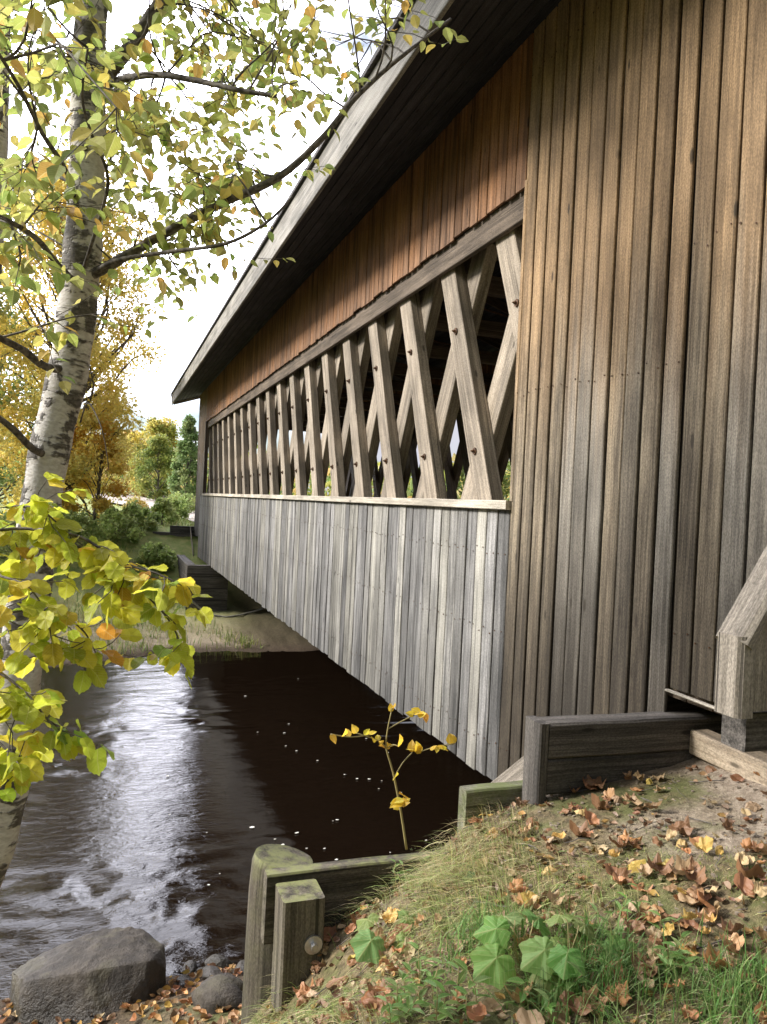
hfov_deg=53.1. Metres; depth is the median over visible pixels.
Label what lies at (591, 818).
fallen leaf
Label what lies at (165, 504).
green bush
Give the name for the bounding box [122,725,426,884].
foam
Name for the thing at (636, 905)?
green herb
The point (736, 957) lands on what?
fallen leaf
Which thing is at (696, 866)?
fallen leaf
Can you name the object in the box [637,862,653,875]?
fallen leaf
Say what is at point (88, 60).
birch tree
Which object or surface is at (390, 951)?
fallen leaf
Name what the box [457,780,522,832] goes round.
retaining board
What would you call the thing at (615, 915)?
fallen leaf
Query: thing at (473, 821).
fallen leaf
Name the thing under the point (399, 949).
fallen leaf
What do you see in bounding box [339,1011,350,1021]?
fallen leaf
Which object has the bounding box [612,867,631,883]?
fallen leaf
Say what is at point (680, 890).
fallen leaf
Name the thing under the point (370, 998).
fallen leaf
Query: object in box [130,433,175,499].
green tree
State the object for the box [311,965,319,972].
fallen leaf
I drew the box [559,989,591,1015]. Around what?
fallen leaf
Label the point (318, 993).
twig litter
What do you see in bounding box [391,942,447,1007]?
green herb
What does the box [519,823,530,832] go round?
fallen leaf
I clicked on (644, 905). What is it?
fallen leaf
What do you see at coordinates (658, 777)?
fallen leaf
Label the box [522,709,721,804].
retaining timber
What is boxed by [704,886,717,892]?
fallen leaf
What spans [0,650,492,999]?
river
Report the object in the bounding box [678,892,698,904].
fallen leaf
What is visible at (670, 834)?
fallen leaf
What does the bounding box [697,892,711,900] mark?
fallen leaf
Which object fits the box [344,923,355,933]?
fallen leaf
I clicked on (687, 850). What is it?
fallen leaf
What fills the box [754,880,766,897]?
fallen leaf
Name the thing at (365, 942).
maple seedling
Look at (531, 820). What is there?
fallen leaf
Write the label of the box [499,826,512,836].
fallen leaf
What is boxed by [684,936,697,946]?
fallen leaf
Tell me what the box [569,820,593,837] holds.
fallen leaf
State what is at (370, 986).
fallen leaf
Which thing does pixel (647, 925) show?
fallen leaf
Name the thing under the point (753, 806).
fallen leaf
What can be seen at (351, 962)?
fallen leaf
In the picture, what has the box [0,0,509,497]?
sky
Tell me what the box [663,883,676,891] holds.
fallen leaf
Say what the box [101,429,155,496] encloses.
orange tree
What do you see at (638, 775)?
fallen leaf
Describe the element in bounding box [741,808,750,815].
fallen leaf
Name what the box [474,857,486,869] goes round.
fallen leaf
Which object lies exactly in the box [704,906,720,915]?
fallen leaf
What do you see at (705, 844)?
fallen leaf
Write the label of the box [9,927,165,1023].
boulder
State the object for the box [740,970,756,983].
fallen leaf
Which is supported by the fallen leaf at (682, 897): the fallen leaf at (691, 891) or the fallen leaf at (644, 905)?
the fallen leaf at (691, 891)
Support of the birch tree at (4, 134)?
on the ground at (270, 631)
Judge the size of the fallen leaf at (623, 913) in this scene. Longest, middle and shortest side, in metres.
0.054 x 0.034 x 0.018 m
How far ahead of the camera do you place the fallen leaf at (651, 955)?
2.57 m
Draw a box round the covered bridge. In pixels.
[171,0,766,782]
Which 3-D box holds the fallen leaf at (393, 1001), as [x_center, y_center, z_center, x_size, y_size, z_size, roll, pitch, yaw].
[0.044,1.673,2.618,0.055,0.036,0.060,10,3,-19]
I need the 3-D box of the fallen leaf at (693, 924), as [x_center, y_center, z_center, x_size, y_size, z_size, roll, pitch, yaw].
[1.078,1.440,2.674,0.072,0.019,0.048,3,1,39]
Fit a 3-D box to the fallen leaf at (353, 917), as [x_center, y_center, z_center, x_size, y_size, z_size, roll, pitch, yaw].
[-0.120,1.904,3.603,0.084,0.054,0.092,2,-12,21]
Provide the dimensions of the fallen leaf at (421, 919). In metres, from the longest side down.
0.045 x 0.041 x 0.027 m
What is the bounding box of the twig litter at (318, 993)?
[267,778,766,1023]
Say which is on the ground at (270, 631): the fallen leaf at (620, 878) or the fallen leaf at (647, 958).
the fallen leaf at (647, 958)
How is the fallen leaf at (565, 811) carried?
on the ground at (270, 631)
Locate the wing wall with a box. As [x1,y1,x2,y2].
[153,526,195,536]
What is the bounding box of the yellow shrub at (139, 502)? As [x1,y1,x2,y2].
[121,495,148,512]
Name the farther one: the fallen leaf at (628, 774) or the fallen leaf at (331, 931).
the fallen leaf at (628, 774)
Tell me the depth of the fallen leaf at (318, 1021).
2.79 m
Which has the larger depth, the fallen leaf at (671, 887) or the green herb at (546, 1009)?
the fallen leaf at (671, 887)
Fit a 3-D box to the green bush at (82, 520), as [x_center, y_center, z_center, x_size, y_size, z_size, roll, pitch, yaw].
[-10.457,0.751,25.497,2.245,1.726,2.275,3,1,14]
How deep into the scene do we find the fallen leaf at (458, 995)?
2.59 m
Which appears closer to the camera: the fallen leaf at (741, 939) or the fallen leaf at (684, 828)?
the fallen leaf at (741, 939)
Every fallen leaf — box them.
[292,978,314,997]
[296,994,311,1008]
[307,989,317,997]
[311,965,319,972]
[312,1012,329,1023]
[315,978,323,986]
[323,926,336,941]
[323,940,328,951]
[326,975,348,990]
[339,996,348,1008]
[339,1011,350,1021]
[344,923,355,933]
[345,1002,361,1020]
[347,959,356,966]
[349,911,367,923]
[359,978,369,988]
[361,985,390,1007]
[363,990,391,1017]
[367,978,390,994]
[374,927,396,948]
[375,963,385,976]
[378,947,398,962]
[380,907,399,923]
[380,964,398,974]
[385,959,398,971]
[388,923,411,938]
[389,998,403,1007]
[391,945,404,952]
[403,936,414,956]
[414,913,423,921]
[451,939,467,950]
[452,989,465,1003]
[455,954,466,964]
[465,963,473,972]
[466,1001,486,1021]
[468,817,482,822]
[472,821,489,830]
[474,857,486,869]
[482,997,503,1011]
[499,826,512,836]
[503,980,533,1002]
[508,878,527,892]
[512,814,520,819]
[512,933,533,945]
[514,892,537,907]
[515,796,526,807]
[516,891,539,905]
[516,1007,544,1023]
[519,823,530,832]
[526,817,539,829]
[531,927,540,935]
[540,891,550,907]
[541,865,557,875]
[546,842,553,851]
[547,887,564,905]
[548,1001,569,1023]
[552,831,565,838]
[559,808,571,813]
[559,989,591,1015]
[568,801,579,809]
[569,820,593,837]
[569,932,580,940]
[574,809,584,815]
[581,984,607,1014]
[583,778,596,789]
[584,807,598,824]
[585,775,605,788]
[585,940,599,958]
[586,841,607,850]
[591,793,612,809]
[591,971,603,990]
[592,884,604,897]
[595,848,603,855]
[600,960,624,988]
[601,788,614,799]
[605,863,616,875]
[605,980,631,1006]
[607,795,622,804]
[608,833,628,847]
[608,849,619,856]
[609,918,632,937]
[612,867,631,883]
[612,874,624,884]
[612,913,623,918]
[617,911,626,919]
[618,828,642,843]
[622,771,631,776]
[622,917,644,933]
[624,794,642,804]
[628,859,645,872]
[628,900,642,911]
[630,787,640,791]
[630,948,657,976]
[631,838,640,848]
[631,877,652,894]
[632,951,655,978]
[633,770,643,777]
[633,921,650,935]
[636,908,646,923]
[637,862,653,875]
[637,947,659,962]
[638,974,653,988]
[640,903,657,915]
[643,801,661,808]
[644,911,659,922]
[644,926,662,939]
[646,778,652,784]
[647,852,672,874]
[647,941,660,959]
[649,934,666,950]
[652,773,664,780]
[652,836,662,846]
[652,904,665,913]
[653,785,664,790]
[656,858,668,864]
[658,912,680,920]
[660,922,673,936]
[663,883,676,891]
[663,979,684,987]
[665,829,676,840]
[665,871,676,880]
[667,945,692,967]
[668,816,693,835]
[669,854,693,874]
[672,921,688,927]
[676,839,687,847]
[676,887,685,893]
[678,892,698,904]
[679,941,698,955]
[680,908,697,919]
[681,848,690,853]
[681,888,703,898]
[681,1004,700,1019]
[682,863,706,884]
[683,919,701,929]
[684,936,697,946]
[686,855,700,871]
[689,836,699,844]
[693,896,702,905]
[694,835,712,852]
[695,907,710,921]
[697,889,718,913]
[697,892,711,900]
[697,947,706,959]
[700,926,710,933]
[703,941,732,967]
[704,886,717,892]
[704,903,714,913]
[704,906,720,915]
[705,765,716,772]
[705,912,716,921]
[715,845,723,854]
[718,1012,734,1023]
[719,932,744,950]
[720,916,743,933]
[723,818,735,831]
[724,951,744,961]
[725,939,747,954]
[727,986,742,1001]
[728,955,740,965]
[730,774,744,781]
[733,872,754,897]
[734,852,748,864]
[736,856,765,877]
[737,849,754,863]
[740,837,756,848]
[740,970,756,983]
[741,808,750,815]
[745,801,761,811]
[751,840,763,852]
[752,926,766,942]
[752,980,766,993]
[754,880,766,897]
[754,1000,766,1023]
[757,840,766,854]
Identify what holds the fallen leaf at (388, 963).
on the ground at (270, 631)
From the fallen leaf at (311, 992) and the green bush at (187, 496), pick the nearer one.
the fallen leaf at (311, 992)
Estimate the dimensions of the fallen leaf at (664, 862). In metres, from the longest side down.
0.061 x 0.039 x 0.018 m
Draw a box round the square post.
[271,879,324,1011]
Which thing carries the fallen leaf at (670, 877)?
on the ground at (270, 631)
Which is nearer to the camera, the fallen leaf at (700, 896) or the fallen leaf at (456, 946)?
the fallen leaf at (700, 896)
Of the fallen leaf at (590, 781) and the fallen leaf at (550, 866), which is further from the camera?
the fallen leaf at (590, 781)
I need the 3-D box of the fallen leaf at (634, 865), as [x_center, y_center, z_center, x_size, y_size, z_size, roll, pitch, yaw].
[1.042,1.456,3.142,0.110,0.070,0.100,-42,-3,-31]
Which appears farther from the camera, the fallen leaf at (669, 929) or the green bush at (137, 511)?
the green bush at (137, 511)
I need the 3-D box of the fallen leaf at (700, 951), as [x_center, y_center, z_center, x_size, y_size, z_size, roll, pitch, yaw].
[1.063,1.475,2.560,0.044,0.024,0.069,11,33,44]
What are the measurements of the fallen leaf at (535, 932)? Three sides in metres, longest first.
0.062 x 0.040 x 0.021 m
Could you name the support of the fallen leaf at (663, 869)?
on the ground at (270, 631)
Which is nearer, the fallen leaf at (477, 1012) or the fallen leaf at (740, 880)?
the fallen leaf at (477, 1012)
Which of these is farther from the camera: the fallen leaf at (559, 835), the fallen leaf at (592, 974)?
the fallen leaf at (559, 835)
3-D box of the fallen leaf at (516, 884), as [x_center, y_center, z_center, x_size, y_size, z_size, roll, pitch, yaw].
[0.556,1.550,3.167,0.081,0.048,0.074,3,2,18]
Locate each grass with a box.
[0,509,265,655]
[239,770,766,1023]
[400,883,766,1023]
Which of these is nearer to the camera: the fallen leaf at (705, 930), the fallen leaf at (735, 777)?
the fallen leaf at (705, 930)
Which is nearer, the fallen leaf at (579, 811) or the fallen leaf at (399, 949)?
the fallen leaf at (399, 949)
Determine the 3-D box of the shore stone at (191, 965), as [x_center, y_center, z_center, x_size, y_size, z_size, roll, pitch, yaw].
[-1.669,3.911,6.582,0.133,0.090,0.179,2,1,-19]
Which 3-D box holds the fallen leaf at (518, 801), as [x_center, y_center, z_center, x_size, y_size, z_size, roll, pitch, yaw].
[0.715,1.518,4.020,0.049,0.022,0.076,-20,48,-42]
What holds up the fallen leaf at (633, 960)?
on the ground at (270, 631)
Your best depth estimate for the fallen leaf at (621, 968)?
2.52 m
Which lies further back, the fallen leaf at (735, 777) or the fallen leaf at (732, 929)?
the fallen leaf at (735, 777)
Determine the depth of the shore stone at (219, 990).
5.48 m
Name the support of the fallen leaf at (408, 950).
on the ground at (270, 631)
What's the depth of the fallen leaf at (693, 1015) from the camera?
2.30 m
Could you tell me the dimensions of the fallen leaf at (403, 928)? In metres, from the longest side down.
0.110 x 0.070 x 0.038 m
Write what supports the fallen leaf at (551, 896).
on the ground at (270, 631)
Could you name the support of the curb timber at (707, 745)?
on the ground at (270, 631)
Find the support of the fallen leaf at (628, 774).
on the ground at (270, 631)
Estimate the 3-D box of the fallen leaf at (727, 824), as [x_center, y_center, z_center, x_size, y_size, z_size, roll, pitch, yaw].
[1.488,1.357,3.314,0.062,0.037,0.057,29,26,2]
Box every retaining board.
[261,851,436,944]
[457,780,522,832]
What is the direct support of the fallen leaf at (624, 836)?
on the ground at (270, 631)
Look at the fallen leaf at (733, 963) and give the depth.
2.47 m
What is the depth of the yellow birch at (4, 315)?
25.92 m
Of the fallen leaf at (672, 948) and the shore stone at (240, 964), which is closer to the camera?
the fallen leaf at (672, 948)
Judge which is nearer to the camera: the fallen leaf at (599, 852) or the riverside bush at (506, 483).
the fallen leaf at (599, 852)
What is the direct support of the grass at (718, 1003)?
on the ground at (270, 631)
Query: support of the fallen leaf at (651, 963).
on the ground at (270, 631)
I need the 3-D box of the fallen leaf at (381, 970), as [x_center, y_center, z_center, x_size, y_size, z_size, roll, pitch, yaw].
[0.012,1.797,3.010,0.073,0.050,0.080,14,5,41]
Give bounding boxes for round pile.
[241,844,312,1023]
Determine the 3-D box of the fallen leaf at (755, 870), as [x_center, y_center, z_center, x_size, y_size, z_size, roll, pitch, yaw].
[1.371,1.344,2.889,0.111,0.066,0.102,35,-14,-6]
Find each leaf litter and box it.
[0,963,241,1023]
[265,771,766,1023]
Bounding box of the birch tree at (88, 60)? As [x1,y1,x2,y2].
[0,0,468,887]
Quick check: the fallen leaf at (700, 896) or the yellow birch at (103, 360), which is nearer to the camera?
the fallen leaf at (700, 896)
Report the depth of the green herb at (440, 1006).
2.49 m
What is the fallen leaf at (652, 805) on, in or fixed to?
on the ground at (270, 631)
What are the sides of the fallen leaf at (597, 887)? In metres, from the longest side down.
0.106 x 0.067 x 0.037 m
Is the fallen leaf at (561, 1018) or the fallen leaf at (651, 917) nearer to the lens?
the fallen leaf at (561, 1018)
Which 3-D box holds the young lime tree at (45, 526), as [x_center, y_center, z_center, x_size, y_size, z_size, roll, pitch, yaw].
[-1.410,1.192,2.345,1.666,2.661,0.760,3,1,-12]
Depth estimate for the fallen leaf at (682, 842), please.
3.24 m
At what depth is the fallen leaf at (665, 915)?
2.75 m
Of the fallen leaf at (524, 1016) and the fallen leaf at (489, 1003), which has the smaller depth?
the fallen leaf at (524, 1016)
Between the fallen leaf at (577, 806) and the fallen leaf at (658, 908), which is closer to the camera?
the fallen leaf at (658, 908)
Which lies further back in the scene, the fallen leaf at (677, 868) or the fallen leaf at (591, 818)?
the fallen leaf at (591, 818)
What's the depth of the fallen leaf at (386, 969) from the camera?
2.92 m
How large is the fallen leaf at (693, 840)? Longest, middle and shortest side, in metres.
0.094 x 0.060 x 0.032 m
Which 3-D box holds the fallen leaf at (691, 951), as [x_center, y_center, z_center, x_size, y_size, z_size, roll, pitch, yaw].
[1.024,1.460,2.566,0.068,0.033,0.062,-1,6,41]
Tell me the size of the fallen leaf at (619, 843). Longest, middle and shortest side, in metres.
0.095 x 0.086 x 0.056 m
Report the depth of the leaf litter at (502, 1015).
3.17 m
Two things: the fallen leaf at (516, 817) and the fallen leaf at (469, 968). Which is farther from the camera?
the fallen leaf at (516, 817)
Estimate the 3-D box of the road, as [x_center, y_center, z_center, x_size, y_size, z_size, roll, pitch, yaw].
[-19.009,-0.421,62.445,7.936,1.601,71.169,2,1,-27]
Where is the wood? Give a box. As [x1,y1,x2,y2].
[0,424,510,499]
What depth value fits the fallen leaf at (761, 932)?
2.55 m
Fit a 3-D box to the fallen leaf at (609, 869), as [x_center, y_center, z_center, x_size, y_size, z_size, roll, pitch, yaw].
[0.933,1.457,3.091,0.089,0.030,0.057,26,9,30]
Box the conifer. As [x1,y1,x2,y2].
[165,414,208,501]
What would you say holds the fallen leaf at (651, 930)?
on the fallen leaf at (658, 941)
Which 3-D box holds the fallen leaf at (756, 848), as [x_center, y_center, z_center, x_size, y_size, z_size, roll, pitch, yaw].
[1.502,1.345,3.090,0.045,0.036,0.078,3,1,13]
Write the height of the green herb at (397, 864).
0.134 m
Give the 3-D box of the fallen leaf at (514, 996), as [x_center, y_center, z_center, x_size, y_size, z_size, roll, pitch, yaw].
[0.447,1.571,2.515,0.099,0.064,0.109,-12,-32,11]
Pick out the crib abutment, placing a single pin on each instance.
(210, 581)
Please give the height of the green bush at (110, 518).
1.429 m
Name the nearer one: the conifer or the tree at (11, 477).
the tree at (11, 477)
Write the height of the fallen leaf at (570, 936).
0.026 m
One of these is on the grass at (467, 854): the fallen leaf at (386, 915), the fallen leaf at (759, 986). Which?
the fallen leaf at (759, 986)
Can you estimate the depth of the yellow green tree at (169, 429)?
83.75 m
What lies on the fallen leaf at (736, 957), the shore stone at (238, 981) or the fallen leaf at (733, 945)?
the fallen leaf at (733, 945)
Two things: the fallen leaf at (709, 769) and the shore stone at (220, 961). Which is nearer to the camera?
the fallen leaf at (709, 769)
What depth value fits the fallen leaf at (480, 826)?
3.87 m
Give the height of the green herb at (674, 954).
0.155 m
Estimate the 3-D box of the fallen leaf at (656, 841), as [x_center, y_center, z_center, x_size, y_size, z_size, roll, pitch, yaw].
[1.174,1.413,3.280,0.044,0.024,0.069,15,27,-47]
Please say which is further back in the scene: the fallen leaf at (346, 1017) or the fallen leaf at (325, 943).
the fallen leaf at (325, 943)
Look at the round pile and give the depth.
3.85 m
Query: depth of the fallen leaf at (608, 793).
3.85 m
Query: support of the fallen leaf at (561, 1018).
on the ground at (270, 631)
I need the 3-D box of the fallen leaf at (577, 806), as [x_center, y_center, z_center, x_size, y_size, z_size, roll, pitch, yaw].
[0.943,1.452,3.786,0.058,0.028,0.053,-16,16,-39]
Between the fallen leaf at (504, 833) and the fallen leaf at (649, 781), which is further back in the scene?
the fallen leaf at (649, 781)
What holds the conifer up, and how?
on the ground at (270, 631)
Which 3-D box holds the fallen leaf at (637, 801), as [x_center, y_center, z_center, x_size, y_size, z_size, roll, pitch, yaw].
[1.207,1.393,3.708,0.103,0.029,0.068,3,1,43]
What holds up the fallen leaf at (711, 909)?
on the fallen leaf at (717, 909)
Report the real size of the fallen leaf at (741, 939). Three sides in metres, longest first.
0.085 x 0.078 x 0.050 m
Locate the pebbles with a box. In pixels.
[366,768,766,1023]
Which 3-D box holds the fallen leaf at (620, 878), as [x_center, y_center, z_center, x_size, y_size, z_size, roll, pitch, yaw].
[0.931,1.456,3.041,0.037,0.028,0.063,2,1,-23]
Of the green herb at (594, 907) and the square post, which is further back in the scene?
the square post
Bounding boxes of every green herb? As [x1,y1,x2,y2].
[374,978,428,1023]
[389,859,412,886]
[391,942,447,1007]
[422,958,492,1023]
[506,961,587,1015]
[564,902,626,937]
[602,883,669,929]
[652,917,700,972]
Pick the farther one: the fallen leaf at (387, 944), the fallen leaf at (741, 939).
the fallen leaf at (387, 944)
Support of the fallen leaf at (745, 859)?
on the ground at (270, 631)
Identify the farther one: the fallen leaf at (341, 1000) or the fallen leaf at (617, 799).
the fallen leaf at (617, 799)
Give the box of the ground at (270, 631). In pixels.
[0,483,766,1023]
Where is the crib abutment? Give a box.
[177,555,227,610]
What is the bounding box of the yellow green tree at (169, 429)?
[124,415,181,497]
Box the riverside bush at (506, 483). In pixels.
[445,461,510,499]
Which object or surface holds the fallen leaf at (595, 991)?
on the ground at (270, 631)
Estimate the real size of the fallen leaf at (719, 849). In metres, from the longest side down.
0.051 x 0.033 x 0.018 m
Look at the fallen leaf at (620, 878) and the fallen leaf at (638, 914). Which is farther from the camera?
the fallen leaf at (620, 878)
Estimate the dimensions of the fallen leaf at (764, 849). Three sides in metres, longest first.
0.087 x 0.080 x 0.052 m
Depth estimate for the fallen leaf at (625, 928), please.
2.76 m
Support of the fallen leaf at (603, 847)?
on the ground at (270, 631)
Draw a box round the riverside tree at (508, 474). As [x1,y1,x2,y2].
[501,461,510,490]
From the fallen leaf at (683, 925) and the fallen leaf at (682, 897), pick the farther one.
the fallen leaf at (682, 897)
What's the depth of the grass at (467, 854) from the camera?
3.22 m
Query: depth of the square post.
3.56 m
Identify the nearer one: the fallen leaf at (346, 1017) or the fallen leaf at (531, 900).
the fallen leaf at (346, 1017)
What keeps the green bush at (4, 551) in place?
on the ground at (270, 631)
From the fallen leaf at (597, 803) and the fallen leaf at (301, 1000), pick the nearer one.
the fallen leaf at (301, 1000)
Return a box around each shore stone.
[176,975,192,987]
[182,960,196,972]
[191,974,241,1014]
[200,973,242,991]
[202,965,221,979]
[204,954,232,968]
[231,960,243,973]
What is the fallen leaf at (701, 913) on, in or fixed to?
on the ground at (270, 631)
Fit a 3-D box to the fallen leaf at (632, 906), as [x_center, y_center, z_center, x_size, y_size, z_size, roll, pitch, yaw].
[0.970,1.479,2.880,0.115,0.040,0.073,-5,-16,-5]
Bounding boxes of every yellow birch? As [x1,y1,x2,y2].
[0,136,169,520]
[0,233,51,460]
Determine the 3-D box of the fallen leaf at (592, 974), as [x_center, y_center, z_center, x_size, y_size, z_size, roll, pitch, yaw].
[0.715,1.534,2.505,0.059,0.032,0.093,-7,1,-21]
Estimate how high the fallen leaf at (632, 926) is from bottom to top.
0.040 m
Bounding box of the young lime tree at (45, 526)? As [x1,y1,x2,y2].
[0,471,213,801]
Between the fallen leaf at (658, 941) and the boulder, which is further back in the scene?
the boulder
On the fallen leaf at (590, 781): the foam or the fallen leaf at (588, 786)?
the fallen leaf at (588, 786)
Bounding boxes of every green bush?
[0,512,15,559]
[61,509,110,545]
[85,506,145,542]
[119,498,162,530]
[135,541,177,573]
[146,496,180,524]
[161,495,192,520]
[170,491,195,512]
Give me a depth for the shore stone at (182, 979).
6.18 m
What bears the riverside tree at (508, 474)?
on the ground at (270, 631)
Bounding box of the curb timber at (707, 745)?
[689,729,766,785]
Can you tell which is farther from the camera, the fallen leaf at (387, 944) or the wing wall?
the wing wall
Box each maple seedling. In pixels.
[349,909,414,963]
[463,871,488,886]
[469,908,585,1002]
[518,914,636,980]
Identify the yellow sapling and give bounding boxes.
[330,703,456,849]
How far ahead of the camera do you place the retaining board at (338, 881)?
3.84 m
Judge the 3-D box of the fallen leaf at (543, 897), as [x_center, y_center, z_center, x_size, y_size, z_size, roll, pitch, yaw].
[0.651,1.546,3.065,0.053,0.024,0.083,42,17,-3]
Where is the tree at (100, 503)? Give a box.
[62,408,129,521]
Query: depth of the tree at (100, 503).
28.21 m
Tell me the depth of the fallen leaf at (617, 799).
3.78 m
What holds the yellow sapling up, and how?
on the ground at (270, 631)
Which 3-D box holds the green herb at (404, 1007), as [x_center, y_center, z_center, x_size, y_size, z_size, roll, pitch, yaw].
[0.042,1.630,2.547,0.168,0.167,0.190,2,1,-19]
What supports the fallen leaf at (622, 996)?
on the ground at (270, 631)
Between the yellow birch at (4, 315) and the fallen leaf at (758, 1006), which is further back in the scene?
the yellow birch at (4, 315)
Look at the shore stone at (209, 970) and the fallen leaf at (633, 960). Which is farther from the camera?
the shore stone at (209, 970)
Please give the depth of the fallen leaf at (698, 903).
2.80 m
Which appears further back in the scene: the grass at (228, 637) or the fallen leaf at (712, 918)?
the grass at (228, 637)
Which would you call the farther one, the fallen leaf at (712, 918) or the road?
the road
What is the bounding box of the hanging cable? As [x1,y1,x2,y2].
[192,600,264,617]
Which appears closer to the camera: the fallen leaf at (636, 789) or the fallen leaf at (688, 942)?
the fallen leaf at (688, 942)
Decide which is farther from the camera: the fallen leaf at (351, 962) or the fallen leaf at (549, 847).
the fallen leaf at (549, 847)
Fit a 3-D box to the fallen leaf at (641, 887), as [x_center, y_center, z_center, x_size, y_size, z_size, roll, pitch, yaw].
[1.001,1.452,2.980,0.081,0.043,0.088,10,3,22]
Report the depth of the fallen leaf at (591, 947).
2.67 m
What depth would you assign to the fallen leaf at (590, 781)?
4.03 m
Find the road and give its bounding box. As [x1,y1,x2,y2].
[100,494,194,520]
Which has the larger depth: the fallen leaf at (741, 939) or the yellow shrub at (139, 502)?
the yellow shrub at (139, 502)
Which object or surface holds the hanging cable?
on the ground at (270, 631)
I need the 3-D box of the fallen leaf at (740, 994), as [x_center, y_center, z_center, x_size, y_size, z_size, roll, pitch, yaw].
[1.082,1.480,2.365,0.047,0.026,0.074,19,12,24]
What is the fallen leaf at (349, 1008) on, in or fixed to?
on the ground at (270, 631)
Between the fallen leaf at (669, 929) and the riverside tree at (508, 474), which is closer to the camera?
the fallen leaf at (669, 929)
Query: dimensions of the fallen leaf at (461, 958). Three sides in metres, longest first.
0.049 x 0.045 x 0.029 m
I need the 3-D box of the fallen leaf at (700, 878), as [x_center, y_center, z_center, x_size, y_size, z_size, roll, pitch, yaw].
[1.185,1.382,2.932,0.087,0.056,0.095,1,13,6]
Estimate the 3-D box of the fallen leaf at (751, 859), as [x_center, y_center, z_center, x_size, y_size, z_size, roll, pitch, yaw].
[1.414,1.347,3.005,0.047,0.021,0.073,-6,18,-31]
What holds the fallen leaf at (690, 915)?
on the ground at (270, 631)
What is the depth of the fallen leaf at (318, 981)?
3.33 m
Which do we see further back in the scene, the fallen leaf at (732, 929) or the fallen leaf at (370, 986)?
the fallen leaf at (370, 986)
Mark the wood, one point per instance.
(409, 488)
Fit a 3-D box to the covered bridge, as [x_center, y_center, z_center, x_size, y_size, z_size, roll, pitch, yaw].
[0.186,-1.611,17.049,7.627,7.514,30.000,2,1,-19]
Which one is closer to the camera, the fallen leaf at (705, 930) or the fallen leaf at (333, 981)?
the fallen leaf at (705, 930)
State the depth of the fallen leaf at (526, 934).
2.81 m
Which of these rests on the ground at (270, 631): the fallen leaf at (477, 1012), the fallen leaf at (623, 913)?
the fallen leaf at (477, 1012)
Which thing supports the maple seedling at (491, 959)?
on the ground at (270, 631)
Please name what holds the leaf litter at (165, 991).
on the ground at (270, 631)
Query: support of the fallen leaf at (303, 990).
on the ground at (270, 631)
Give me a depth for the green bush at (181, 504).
36.57 m
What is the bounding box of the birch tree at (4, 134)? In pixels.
[0,10,57,303]
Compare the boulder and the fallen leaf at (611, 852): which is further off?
the boulder
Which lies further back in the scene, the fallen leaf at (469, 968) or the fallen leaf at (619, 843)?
the fallen leaf at (619, 843)
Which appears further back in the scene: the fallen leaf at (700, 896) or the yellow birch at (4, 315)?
the yellow birch at (4, 315)
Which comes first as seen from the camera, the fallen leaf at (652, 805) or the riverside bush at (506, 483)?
the fallen leaf at (652, 805)
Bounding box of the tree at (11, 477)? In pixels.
[0,306,46,511]
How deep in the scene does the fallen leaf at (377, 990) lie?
2.78 m
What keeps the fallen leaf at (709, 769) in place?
on the ground at (270, 631)
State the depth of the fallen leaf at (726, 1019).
2.27 m
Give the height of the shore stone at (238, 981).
0.183 m
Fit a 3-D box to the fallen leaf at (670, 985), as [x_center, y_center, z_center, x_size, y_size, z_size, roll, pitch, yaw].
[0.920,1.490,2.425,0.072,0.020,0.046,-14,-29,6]
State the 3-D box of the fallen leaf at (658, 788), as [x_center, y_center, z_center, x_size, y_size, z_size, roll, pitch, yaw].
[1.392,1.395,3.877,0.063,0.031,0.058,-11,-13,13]
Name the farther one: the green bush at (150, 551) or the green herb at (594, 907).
the green bush at (150, 551)
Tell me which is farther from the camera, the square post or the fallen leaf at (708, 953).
the square post
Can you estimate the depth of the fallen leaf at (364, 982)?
2.99 m
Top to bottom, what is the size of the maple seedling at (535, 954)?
0.160 m
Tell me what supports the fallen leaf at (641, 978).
on the ground at (270, 631)
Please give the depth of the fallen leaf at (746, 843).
3.14 m
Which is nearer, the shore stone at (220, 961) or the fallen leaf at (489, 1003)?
the fallen leaf at (489, 1003)
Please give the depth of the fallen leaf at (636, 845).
3.28 m
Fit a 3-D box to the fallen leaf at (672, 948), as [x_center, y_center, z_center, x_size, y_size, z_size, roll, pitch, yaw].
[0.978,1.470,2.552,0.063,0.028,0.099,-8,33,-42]
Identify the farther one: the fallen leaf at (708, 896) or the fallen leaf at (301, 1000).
the fallen leaf at (301, 1000)
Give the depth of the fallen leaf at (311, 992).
3.26 m

